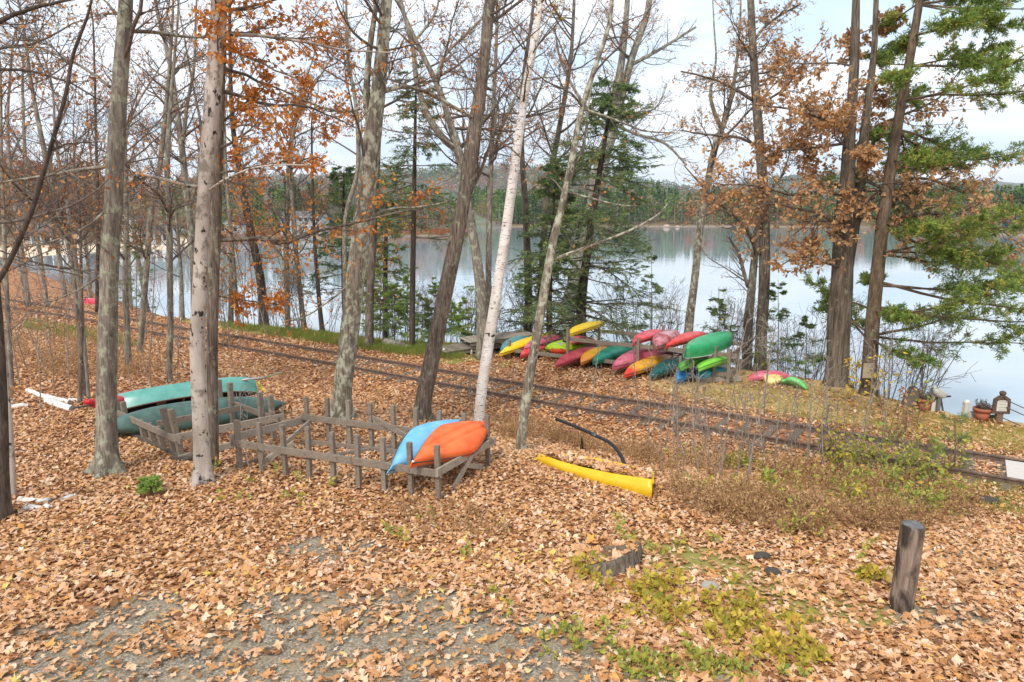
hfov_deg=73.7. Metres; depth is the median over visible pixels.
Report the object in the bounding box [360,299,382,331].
young hemlock
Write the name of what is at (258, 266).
oak tree
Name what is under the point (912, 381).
twiggy shrub
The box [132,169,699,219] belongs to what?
hill
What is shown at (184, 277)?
sapling
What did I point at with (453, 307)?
young hemlock
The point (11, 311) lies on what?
sapling
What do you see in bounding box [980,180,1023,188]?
hill
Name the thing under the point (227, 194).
slim tree
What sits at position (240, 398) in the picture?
sapling
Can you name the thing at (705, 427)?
sapling
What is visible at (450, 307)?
twiggy shrub
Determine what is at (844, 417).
sapling
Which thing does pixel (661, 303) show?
twiggy shrub
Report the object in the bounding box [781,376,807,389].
kayak
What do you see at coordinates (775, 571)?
rock
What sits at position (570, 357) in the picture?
kayak
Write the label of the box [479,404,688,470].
dry ferns
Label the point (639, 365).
kayak
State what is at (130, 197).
bare tree
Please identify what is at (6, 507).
maple tree
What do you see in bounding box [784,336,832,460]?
sapling
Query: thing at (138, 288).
sapling
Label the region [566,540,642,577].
tree stump
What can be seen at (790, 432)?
sapling
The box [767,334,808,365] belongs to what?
twiggy shrub
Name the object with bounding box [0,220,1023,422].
water
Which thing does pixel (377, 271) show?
young hemlock
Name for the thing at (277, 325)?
sapling
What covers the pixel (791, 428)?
sapling
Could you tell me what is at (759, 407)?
sapling
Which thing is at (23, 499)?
log
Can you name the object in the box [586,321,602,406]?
sapling
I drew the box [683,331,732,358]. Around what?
canoe
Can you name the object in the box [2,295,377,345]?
fallen leaves
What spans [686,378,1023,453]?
grass
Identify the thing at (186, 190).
maple tree
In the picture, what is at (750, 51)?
oak tree
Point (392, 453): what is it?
sapling
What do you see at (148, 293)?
sapling
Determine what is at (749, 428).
sapling
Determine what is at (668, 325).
twiggy shrub
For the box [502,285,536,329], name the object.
twiggy shrub
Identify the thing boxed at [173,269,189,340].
sapling
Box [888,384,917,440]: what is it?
bush
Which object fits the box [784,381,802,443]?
sapling
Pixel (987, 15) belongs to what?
white pine tree
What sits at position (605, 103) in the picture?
hemlock tree
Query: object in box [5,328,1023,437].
fallen leaves
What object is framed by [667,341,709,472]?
sapling
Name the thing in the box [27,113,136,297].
bare tree
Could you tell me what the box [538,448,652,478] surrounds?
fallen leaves
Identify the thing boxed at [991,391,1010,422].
notice board
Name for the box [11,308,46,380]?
sapling
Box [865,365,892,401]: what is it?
bush
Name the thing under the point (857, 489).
leafy shrub
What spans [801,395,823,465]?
sapling
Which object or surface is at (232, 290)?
twiggy shrub
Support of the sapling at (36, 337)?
on the ground at (350, 647)
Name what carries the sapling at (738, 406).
on the ground at (350, 647)
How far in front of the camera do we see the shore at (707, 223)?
497.33 m
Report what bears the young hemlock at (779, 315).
on the ground at (350, 647)
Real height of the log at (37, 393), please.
0.179 m
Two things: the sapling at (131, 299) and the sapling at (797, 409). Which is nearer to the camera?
the sapling at (797, 409)
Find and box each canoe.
[73,298,118,304]
[117,377,257,412]
[117,397,285,434]
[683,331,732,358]
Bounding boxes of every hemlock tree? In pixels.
[302,165,389,306]
[361,198,421,337]
[372,58,479,345]
[496,73,681,357]
[502,162,602,335]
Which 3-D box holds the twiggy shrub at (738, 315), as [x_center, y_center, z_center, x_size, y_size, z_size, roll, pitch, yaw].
[8.342,-0.590,25.155,2.180,3.357,2.121,-4,10,-17]
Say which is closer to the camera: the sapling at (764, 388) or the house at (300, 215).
the sapling at (764, 388)
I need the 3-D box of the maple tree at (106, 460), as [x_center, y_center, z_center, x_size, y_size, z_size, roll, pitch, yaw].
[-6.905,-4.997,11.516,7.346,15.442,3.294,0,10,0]
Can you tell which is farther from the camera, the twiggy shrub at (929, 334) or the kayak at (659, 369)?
the kayak at (659, 369)
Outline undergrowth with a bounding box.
[665,442,975,536]
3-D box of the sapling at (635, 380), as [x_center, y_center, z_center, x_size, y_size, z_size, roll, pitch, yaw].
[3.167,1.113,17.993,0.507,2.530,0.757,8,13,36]
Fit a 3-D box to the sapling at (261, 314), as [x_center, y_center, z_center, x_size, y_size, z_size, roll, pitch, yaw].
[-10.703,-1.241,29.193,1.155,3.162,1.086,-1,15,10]
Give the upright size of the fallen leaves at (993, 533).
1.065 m
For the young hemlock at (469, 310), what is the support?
on the ground at (350, 647)
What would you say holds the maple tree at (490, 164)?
on the ground at (350, 647)
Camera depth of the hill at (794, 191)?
2828.99 m
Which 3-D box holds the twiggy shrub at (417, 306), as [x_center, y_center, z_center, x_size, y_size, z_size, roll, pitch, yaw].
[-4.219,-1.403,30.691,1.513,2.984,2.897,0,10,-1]
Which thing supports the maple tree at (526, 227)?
on the ground at (350, 647)
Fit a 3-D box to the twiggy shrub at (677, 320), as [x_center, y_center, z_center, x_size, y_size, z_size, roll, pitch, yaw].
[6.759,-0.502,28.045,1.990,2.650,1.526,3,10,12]
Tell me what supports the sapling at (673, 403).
on the ground at (350, 647)
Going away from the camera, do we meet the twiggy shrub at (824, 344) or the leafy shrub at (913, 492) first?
the leafy shrub at (913, 492)
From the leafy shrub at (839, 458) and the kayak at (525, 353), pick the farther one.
the kayak at (525, 353)
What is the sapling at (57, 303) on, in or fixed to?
on the ground at (350, 647)
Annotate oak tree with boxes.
[148,0,294,325]
[186,0,443,468]
[661,0,869,370]
[693,0,1023,387]
[695,109,781,369]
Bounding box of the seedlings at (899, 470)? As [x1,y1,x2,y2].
[817,432,972,516]
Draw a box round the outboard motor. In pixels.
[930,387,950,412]
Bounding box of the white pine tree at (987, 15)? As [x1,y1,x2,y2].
[802,0,1023,396]
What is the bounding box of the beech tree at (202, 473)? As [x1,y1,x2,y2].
[108,0,402,487]
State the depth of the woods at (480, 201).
498.42 m
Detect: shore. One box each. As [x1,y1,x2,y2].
[0,196,188,256]
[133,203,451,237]
[473,204,1023,234]
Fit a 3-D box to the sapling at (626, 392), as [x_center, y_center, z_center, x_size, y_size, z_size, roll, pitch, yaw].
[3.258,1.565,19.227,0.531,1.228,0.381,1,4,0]
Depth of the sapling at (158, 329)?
22.30 m
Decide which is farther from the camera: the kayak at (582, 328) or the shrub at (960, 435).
the kayak at (582, 328)
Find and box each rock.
[700,580,718,590]
[752,551,770,559]
[764,567,781,577]
[902,386,919,407]
[966,411,974,418]
[978,495,999,503]
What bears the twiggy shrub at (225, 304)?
on the ground at (350, 647)
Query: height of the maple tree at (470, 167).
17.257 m
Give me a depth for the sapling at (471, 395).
18.89 m
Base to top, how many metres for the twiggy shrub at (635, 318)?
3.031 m
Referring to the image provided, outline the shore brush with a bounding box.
[222,224,467,237]
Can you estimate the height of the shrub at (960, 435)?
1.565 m
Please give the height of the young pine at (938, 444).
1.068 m
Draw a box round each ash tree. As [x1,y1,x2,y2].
[272,0,479,418]
[516,0,693,450]
[672,0,815,348]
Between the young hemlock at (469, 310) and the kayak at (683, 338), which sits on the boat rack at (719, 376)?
the kayak at (683, 338)
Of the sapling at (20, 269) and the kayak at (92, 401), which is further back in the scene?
the sapling at (20, 269)
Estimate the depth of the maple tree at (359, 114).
31.60 m
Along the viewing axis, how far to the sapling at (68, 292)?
32.90 m
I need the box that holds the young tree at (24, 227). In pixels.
[0,0,123,282]
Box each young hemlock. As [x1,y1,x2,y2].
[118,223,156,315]
[136,474,164,494]
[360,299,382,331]
[362,268,397,338]
[381,283,408,339]
[393,274,424,338]
[403,293,431,341]
[415,277,452,336]
[446,300,463,342]
[448,268,476,338]
[449,297,476,337]
[629,246,673,344]
[700,288,740,364]
[750,280,803,375]
[783,315,825,377]
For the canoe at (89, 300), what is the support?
on the ground at (350, 647)
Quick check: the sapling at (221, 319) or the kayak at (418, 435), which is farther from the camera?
the sapling at (221, 319)
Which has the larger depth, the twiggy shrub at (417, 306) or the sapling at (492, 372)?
the twiggy shrub at (417, 306)
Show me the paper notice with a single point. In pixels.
(866, 369)
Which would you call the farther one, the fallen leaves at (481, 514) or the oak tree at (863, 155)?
the oak tree at (863, 155)
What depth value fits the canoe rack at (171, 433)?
14.27 m
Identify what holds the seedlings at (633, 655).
on the ground at (350, 647)
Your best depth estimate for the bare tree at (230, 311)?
34.79 m
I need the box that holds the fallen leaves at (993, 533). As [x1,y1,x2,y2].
[0,404,1023,561]
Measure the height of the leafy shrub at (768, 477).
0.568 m
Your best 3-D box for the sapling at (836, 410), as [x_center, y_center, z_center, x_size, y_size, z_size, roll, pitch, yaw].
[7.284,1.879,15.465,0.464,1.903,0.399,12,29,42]
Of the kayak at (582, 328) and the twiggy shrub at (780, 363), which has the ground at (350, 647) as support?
the twiggy shrub at (780, 363)
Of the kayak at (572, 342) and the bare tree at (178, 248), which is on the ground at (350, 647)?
the bare tree at (178, 248)
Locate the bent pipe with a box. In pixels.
[555,417,625,463]
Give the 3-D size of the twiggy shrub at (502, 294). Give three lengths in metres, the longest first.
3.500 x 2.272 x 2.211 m
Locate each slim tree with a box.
[0,0,43,306]
[0,0,145,398]
[0,0,157,398]
[0,2,109,387]
[0,19,193,404]
[0,20,72,306]
[40,0,196,366]
[53,7,148,311]
[74,0,207,351]
[92,0,237,374]
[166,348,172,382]
[191,37,273,325]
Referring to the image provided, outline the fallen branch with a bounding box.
[15,448,49,457]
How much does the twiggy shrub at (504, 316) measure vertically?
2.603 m
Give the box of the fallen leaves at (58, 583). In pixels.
[0,546,1023,681]
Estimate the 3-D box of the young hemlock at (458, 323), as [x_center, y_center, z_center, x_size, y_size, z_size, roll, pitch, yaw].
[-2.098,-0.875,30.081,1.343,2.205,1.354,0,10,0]
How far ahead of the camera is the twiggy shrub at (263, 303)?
34.89 m
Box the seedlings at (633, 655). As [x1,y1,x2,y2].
[537,614,813,681]
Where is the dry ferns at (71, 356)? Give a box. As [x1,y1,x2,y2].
[5,321,176,379]
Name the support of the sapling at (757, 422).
on the ground at (350, 647)
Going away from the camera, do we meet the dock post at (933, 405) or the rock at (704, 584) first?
the rock at (704, 584)
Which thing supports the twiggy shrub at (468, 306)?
on the ground at (350, 647)
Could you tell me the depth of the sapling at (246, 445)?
12.33 m
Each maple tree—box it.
[0,0,127,520]
[0,0,336,481]
[105,0,239,299]
[280,0,410,297]
[282,57,351,332]
[321,0,574,359]
[364,0,435,349]
[391,0,562,308]
[411,0,554,422]
[476,0,596,331]
[515,0,638,291]
[538,0,704,319]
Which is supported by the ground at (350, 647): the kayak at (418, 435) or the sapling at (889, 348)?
the sapling at (889, 348)
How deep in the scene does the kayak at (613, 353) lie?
25.40 m
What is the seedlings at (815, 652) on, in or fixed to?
on the ground at (350, 647)
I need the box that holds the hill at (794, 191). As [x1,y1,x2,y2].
[728,175,1006,199]
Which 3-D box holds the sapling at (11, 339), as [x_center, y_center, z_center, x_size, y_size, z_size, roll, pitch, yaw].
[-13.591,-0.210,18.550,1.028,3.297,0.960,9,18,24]
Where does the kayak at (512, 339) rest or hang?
on the boat rack at (719, 376)
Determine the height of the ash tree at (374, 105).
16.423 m
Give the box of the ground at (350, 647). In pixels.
[0,267,1023,681]
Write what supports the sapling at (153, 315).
on the ground at (350, 647)
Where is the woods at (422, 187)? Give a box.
[129,172,456,230]
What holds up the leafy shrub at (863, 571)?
on the ground at (350, 647)
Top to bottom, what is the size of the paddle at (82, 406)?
0.312 m
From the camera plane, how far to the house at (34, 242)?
137.31 m
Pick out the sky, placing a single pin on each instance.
(999, 128)
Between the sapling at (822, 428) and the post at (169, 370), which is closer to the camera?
the sapling at (822, 428)
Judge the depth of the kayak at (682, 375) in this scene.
22.88 m
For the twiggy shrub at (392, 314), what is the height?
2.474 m
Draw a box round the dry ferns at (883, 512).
[640,437,1001,540]
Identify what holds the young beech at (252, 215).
on the ground at (350, 647)
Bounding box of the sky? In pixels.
[0,0,1023,193]
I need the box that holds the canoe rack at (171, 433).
[117,379,283,460]
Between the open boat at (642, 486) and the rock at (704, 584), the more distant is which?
the open boat at (642, 486)
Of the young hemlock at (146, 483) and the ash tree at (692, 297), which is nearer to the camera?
the young hemlock at (146, 483)
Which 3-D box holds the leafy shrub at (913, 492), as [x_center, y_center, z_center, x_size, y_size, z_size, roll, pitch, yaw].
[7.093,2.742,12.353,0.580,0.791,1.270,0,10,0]
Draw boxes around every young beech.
[206,279,222,321]
[207,258,233,321]
[209,185,279,322]
[224,158,285,326]
[259,235,304,327]
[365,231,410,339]
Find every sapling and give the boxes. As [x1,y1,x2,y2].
[1,280,30,369]
[1,282,33,384]
[2,206,51,315]
[6,271,65,407]
[9,254,55,342]
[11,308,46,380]
[15,280,33,339]
[33,254,60,390]
[47,227,89,341]
[52,280,65,327]
[56,218,99,373]
[56,272,74,315]
[59,309,86,393]
[63,233,139,340]
[96,333,132,386]
[118,204,181,386]
[118,248,139,321]
[118,273,150,377]
[128,258,151,322]
[129,273,135,317]
[142,295,164,366]
[144,290,160,339]
[148,267,221,381]
[149,291,184,368]
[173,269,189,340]
[179,249,190,313]
[218,247,268,358]
[218,260,233,364]
[219,304,239,368]
[223,291,233,341]
[230,367,254,431]
[241,264,258,332]
[242,409,255,477]
[245,276,269,345]
[248,386,273,457]
[254,280,295,358]
[259,434,279,479]
[262,400,284,444]
[282,362,296,398]
[317,356,331,392]
[335,396,352,488]
[385,424,395,492]
[452,365,463,408]
[463,367,478,412]
[490,352,500,389]
[503,354,516,416]
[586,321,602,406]
[609,360,618,408]
[619,377,635,412]
[623,336,640,424]
[638,344,661,450]
[647,418,666,470]
[652,354,683,458]
[653,365,675,431]
[662,402,688,458]
[665,364,690,447]
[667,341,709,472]
[667,363,690,471]
[677,410,697,473]
[686,374,711,463]
[687,366,715,450]
[688,381,704,433]
[697,380,725,474]
[697,390,713,454]
[710,383,728,454]
[711,438,722,487]
[712,423,722,451]
[713,413,731,446]
[714,303,774,475]
[715,375,744,446]
[718,347,754,463]
[732,380,757,473]
[734,383,744,437]
[734,409,765,474]
[741,333,777,445]
[742,404,756,450]
[746,311,793,481]
[747,362,773,455]
[753,428,766,466]
[763,362,793,467]
[773,392,799,455]
[778,400,800,456]
[783,411,799,453]
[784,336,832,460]
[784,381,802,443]
[785,387,804,462]
[787,370,805,447]
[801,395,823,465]
[803,338,838,444]
[807,402,839,451]
[814,351,845,464]
[816,397,836,453]
[823,386,842,456]
[823,394,834,453]
[826,404,856,464]
[849,395,861,449]
[855,335,887,463]
[856,319,908,445]
[860,393,874,450]
[873,341,915,454]
[901,422,916,458]
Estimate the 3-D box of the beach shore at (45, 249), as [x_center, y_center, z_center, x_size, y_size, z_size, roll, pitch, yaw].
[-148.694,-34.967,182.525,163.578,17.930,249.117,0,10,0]
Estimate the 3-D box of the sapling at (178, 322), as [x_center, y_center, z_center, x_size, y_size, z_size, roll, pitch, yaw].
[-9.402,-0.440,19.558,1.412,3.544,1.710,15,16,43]
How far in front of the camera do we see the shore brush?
237.62 m
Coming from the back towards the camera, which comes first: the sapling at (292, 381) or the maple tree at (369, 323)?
the maple tree at (369, 323)
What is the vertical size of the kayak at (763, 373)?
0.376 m
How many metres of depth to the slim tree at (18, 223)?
40.84 m
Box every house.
[23,222,86,244]
[121,210,146,242]
[141,222,175,246]
[221,216,246,237]
[278,211,330,238]
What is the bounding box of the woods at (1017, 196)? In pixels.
[890,184,1023,230]
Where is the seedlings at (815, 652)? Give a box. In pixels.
[567,550,832,674]
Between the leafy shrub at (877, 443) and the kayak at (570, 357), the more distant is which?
the kayak at (570, 357)
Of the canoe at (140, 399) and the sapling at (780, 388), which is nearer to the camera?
the sapling at (780, 388)
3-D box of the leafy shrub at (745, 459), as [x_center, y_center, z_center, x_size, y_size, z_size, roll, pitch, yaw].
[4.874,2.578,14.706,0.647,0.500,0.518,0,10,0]
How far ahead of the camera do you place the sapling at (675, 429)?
15.14 m
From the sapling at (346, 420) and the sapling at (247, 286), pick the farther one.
the sapling at (247, 286)
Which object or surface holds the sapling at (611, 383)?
on the ground at (350, 647)
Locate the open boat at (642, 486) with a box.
[533,453,653,497]
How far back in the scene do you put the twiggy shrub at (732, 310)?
26.23 m
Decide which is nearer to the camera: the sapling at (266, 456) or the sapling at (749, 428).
the sapling at (266, 456)
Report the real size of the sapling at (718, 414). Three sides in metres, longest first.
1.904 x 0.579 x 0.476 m
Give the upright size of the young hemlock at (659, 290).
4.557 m
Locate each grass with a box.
[22,318,136,345]
[220,320,469,359]
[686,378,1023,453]
[947,475,1023,515]
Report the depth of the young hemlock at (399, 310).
30.19 m
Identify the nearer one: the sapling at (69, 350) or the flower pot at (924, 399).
the sapling at (69, 350)
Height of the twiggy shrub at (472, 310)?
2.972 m
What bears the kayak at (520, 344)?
on the boat rack at (719, 376)
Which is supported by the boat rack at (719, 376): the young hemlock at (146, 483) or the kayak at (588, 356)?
the kayak at (588, 356)
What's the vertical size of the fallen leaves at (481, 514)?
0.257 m
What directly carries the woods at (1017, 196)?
on the shore at (707, 223)
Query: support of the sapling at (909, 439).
on the ground at (350, 647)
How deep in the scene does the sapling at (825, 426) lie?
15.86 m
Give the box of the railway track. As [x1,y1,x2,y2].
[2,297,1023,491]
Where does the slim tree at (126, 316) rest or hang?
on the ground at (350, 647)
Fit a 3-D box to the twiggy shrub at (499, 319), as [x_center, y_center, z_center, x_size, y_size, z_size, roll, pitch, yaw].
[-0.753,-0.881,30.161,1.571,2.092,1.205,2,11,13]
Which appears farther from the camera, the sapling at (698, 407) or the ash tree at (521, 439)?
the sapling at (698, 407)
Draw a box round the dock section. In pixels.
[442,330,531,354]
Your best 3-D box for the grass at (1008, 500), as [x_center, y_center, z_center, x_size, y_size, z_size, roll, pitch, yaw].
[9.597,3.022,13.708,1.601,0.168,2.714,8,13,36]
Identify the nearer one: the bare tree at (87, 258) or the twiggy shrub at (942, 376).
the twiggy shrub at (942, 376)
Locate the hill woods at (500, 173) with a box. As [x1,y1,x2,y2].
[138,162,826,207]
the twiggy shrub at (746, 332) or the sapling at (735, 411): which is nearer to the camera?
the sapling at (735, 411)
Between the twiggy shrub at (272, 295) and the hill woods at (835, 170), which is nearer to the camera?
the twiggy shrub at (272, 295)
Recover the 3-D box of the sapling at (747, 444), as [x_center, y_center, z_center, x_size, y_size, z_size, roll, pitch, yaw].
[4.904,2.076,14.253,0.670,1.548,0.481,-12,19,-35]
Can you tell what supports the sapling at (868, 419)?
on the ground at (350, 647)
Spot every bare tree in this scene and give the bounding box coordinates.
[0,91,55,303]
[5,76,101,296]
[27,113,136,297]
[51,96,106,259]
[73,37,182,311]
[93,108,171,309]
[129,112,224,319]
[156,109,239,320]
[174,28,273,322]
[230,13,353,325]
[236,19,369,328]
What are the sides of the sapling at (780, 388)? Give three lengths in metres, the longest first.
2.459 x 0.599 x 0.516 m
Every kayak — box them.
[83,388,131,407]
[386,419,460,474]
[409,421,491,468]
[499,332,557,357]
[500,334,528,351]
[520,345,546,358]
[524,334,565,349]
[545,336,590,351]
[550,348,565,353]
[555,347,594,369]
[570,321,603,336]
[570,336,594,344]
[580,346,606,364]
[592,342,641,366]
[612,348,671,371]
[624,354,673,377]
[632,329,662,346]
[649,355,684,379]
[652,330,679,351]
[666,331,705,349]
[676,366,695,383]
[678,356,708,371]
[696,356,726,372]
[696,366,726,380]
[748,370,789,380]
[764,372,783,384]
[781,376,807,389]
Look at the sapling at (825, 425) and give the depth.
16.02 m
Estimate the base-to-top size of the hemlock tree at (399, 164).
11.675 m
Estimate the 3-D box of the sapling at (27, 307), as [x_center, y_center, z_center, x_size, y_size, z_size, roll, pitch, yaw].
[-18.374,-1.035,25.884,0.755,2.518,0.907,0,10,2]
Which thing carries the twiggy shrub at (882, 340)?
on the ground at (350, 647)
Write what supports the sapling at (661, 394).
on the ground at (350, 647)
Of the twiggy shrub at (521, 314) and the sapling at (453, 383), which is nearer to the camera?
the sapling at (453, 383)
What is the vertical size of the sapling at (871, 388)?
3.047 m
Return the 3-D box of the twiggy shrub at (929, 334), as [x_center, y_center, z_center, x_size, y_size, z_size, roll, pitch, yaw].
[11.969,0.643,19.738,1.451,2.793,2.714,9,14,41]
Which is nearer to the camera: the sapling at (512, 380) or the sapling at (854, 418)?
the sapling at (854, 418)
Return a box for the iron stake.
[577,436,585,450]
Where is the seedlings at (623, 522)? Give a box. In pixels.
[211,456,879,618]
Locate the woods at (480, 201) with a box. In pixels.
[471,181,983,224]
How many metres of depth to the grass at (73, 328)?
32.12 m
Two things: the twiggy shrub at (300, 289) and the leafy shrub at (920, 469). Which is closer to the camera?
the leafy shrub at (920, 469)
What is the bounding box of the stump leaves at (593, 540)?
[569,530,638,564]
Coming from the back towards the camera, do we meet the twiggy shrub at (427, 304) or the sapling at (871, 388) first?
the twiggy shrub at (427, 304)
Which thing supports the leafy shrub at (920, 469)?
on the ground at (350, 647)
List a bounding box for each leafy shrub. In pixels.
[724,448,752,468]
[755,465,778,490]
[813,405,854,460]
[827,436,863,481]
[836,478,882,511]
[850,420,909,472]
[851,563,890,582]
[874,422,930,470]
[882,466,935,510]
[897,446,944,486]
[921,431,973,478]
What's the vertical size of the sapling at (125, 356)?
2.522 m
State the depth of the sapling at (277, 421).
12.71 m
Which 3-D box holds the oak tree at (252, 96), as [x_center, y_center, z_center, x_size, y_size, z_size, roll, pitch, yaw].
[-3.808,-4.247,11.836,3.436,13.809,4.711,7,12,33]
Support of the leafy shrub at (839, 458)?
on the ground at (350, 647)
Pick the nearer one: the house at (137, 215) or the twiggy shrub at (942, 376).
the twiggy shrub at (942, 376)
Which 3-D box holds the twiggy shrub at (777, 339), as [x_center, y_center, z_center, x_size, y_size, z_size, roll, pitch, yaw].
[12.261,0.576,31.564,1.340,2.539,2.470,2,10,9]
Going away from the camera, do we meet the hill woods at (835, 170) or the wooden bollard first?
the wooden bollard
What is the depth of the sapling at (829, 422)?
15.78 m
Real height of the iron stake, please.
0.382 m
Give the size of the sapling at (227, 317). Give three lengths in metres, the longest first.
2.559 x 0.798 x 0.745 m
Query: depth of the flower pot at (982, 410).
18.68 m
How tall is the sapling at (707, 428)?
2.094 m
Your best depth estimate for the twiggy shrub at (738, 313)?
24.76 m
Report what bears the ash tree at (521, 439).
on the ground at (350, 647)
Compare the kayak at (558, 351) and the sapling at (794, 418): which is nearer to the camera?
the sapling at (794, 418)
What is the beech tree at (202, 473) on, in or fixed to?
on the ground at (350, 647)
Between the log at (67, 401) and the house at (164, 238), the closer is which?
the log at (67, 401)
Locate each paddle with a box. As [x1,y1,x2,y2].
[72,404,92,408]
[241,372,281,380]
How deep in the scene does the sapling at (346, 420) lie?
11.83 m
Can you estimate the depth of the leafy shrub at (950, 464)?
14.39 m
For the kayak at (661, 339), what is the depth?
23.94 m
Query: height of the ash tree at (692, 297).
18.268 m
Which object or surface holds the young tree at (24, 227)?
on the ground at (350, 647)
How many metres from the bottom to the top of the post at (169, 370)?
1.157 m
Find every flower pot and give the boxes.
[917,390,936,411]
[972,399,991,421]
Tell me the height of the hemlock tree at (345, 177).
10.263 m
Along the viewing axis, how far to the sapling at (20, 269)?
24.81 m
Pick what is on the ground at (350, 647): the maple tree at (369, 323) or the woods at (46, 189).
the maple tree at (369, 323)
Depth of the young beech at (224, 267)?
34.81 m
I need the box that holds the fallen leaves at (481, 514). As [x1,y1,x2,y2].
[379,492,518,542]
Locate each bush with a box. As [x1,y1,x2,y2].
[844,357,861,399]
[847,352,923,435]
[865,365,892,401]
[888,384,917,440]
[909,376,934,423]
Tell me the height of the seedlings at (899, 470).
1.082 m
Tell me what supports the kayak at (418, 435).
on the boat rack at (285, 448)
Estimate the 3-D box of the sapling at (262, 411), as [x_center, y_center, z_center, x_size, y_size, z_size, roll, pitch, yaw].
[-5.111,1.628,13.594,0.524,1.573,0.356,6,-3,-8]
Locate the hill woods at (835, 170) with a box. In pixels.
[710,169,1023,200]
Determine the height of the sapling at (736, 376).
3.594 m
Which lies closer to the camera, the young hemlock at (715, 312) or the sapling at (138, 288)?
the young hemlock at (715, 312)
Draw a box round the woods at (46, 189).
[0,150,123,233]
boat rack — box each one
[229,397,495,500]
[508,325,752,384]
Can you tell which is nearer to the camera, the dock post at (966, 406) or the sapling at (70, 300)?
the dock post at (966, 406)
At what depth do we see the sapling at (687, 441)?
13.16 m
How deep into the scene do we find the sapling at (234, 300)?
26.33 m
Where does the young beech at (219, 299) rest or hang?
on the ground at (350, 647)
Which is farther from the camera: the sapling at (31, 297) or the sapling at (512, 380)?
the sapling at (31, 297)
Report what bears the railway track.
on the ground at (350, 647)
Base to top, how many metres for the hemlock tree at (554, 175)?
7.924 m
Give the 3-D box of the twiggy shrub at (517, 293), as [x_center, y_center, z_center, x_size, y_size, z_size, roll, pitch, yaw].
[0.727,-1.954,30.929,3.888,3.998,2.081,-8,13,-36]
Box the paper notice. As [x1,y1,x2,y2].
[862,363,874,377]
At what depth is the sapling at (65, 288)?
26.81 m
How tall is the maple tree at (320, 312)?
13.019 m
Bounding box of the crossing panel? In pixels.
[1005,460,1023,478]
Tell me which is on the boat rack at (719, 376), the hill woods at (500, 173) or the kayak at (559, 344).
the kayak at (559, 344)
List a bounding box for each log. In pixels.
[11,403,29,408]
[16,496,52,502]
[21,503,52,510]
[25,388,46,398]
[44,397,74,411]
[46,394,71,404]
[59,493,77,501]
[382,338,405,347]
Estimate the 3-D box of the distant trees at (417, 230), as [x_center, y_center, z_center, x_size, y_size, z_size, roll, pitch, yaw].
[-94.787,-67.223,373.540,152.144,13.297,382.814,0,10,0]
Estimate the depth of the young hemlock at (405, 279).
29.98 m
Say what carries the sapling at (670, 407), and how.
on the ground at (350, 647)
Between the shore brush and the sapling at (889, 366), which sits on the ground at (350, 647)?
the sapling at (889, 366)
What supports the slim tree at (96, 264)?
on the ground at (350, 647)
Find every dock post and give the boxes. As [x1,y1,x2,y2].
[930,385,937,410]
[961,400,970,415]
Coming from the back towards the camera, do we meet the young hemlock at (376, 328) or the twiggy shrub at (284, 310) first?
the twiggy shrub at (284, 310)
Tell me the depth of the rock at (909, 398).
20.01 m
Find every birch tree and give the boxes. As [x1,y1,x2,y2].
[0,284,16,496]
[474,0,577,420]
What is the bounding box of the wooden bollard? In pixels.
[888,520,924,613]
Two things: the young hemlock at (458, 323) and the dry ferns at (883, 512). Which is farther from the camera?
the young hemlock at (458, 323)
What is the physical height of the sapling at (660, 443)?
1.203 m
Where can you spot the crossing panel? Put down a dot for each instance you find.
(1014, 469)
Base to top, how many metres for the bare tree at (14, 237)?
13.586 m
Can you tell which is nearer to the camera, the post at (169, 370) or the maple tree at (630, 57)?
the post at (169, 370)
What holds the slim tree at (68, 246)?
on the ground at (350, 647)
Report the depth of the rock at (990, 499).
13.32 m
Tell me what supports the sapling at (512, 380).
on the ground at (350, 647)
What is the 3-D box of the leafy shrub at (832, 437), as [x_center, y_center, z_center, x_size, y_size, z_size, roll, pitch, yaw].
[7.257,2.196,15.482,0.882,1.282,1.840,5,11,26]
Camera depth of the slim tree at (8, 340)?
18.25 m
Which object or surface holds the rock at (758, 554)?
on the ground at (350, 647)
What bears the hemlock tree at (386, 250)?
on the ground at (350, 647)
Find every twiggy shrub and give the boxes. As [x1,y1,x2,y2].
[219,266,250,323]
[219,278,231,322]
[251,273,280,325]
[258,269,289,324]
[258,270,308,328]
[258,287,278,325]
[271,286,300,325]
[276,264,310,327]
[320,282,343,331]
[361,282,395,336]
[374,281,403,337]
[377,287,405,339]
[381,284,425,341]
[408,276,427,338]
[415,282,435,328]
[416,274,453,334]
[430,279,473,342]
[453,274,493,341]
[459,281,492,332]
[472,270,519,322]
[492,261,561,331]
[496,296,510,331]
[497,294,526,343]
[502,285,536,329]
[504,276,559,325]
[585,268,631,341]
[604,280,651,341]
[633,276,688,329]
[652,279,689,329]
[652,296,698,347]
[705,282,758,365]
[710,286,741,331]
[726,296,774,358]
[737,306,771,369]
[767,325,793,356]
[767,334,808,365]
[769,320,812,376]
[770,303,822,366]
[804,325,825,379]
[809,292,866,379]
[846,314,915,386]
[859,317,931,398]
[892,333,947,391]
[904,312,961,408]
[907,314,978,393]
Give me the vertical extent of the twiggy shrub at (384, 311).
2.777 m
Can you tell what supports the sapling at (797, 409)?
on the ground at (350, 647)
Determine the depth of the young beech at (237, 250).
33.76 m

